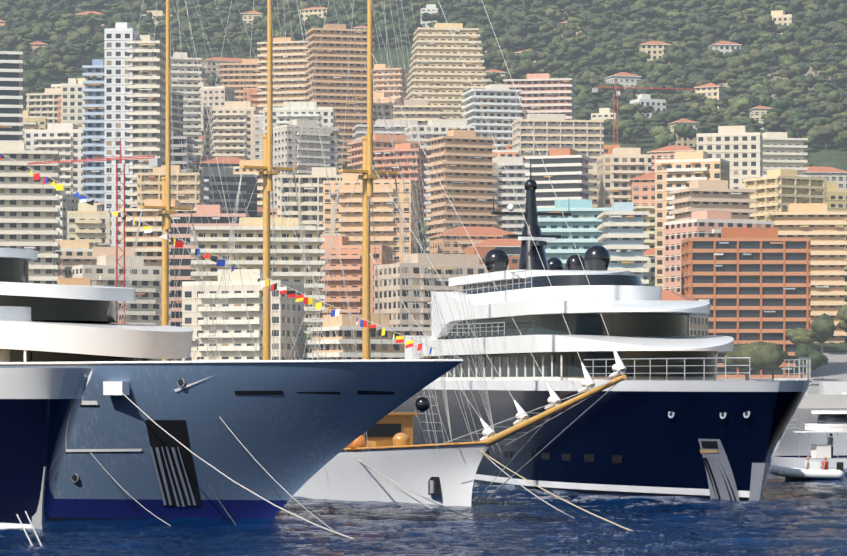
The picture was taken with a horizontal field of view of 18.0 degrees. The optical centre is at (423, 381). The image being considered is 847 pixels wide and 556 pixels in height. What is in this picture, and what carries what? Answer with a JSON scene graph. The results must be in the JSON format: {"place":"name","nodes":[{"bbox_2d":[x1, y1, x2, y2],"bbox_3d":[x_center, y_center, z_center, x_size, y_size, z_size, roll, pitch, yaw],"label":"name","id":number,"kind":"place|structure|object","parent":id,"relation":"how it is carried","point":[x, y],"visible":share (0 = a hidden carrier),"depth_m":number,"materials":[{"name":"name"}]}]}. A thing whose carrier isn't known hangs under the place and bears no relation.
{"place":"outdoors","nodes":[
{"label":"outdoors","id":0,"kind":"place"},
{"bbox_2d":[0,408,846,555],"bbox_3d":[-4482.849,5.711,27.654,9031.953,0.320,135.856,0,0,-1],"label":"sea water","id":1,"kind":"structure","parent":0,"point":[783,517],"depth_m":103.32,"materials":[{"name":"blue liquid"}]},
{"bbox_2d":[0,306,94,529],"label":"yacht","id":2,"kind":"object","parent":1,"relation":"on","point":[39,409],"visible":0.9,"depth_m":102.37,"materials":[{"name":"blue metal"}]},
{"bbox_2d":[0,248,463,519],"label":"yacht","id":3,"kind":"object","parent":1,"relation":"on","point":[294,426],"visible":0.75,"depth_m":108.74,"materials":[{"name":"blue metal"}]},
{"bbox_2d":[0,153,460,411],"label":"signal flags","id":4,"kind":"object","parent":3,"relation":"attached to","point":[422,403],"visible":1,"depth_m":109.29,"materials":[{"name":"multicoloured fabric"}]},
{"bbox_2d":[16,393,632,545],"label":"mooring lines","id":5,"kind":"object","parent":1,"relation":"in","point":[233,521],"visible":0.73,"depth_m":106.96,"materials":[{"name":"white fabric"}]},
{"bbox_2d":[86,0,626,505],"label":"schooner","id":6,"kind":"object","parent":1,"relation":"on","point":[442,474],"visible":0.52,"depth_m":130.32,"materials":[{"name":"beige wood"}]},
{"bbox_2d":[392,164,811,500],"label":"yacht","id":7,"kind":"object","parent":1,"relation":"on","point":[670,415],"visible":0.73,"depth_m":140.81,"materials":[{"name":"blue metal"}]},
{"bbox_2d":[749,463,769,500],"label":"yacht stem plate","id":8,"kind":"object","parent":7,"relation":"attached to","point":[758,471],"visible":0.78,"depth_m":127.03,"materials":[{"name":"silver metal"}]},
{"bbox_2d":[769,457,843,479],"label":"rib dinghy","id":9,"kind":"object","parent":1,"relation":"on","point":[811,470],"visible":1,"depth_m":155.20,"materials":[{"name":"white rubber"}]},
{"bbox_2d":[769,431,846,468],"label":"tender boat","id":10,"kind":"object","parent":1,"relation":"on","point":[819,452],"visible":0.5,"depth_m":173.40,"materials":[{"name":"white plastic"}]},
{"bbox_2d":[774,393,846,457],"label":"motor cruiser","id":11,"kind":"object","parent":1,"relation":"on","point":[794,444],"visible":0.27,"depth_m":203.40,"materials":[{"name":"white plastic"}]},
{"bbox_2d":[5,0,846,393],"bbox_3d":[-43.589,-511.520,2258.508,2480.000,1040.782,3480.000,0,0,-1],"label":"hillside terrain","id":12,"kind":"structure","parent":0,"point":[835,354],"depth_m":1556.90,"materials":[{"name":"green plant"}]},
{"bbox_2d":[0,4,846,407],"bbox_3d":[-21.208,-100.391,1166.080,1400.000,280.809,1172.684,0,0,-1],"label":"city buildings","id":13,"kind":"structure","parent":12,"relation":"on","point":[742,230],"depth_m":895.74,"materials":[{"name":"paint"}]},
{"bbox_2d":[0,0,846,379],"bbox_3d":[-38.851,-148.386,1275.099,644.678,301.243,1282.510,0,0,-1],"label":"hillside trees","id":14,"kind":"object","parent":12,"relation":"on","point":[826,102],"visible":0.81,"depth_m":1522.49,"materials":[{"name":"green plant"}]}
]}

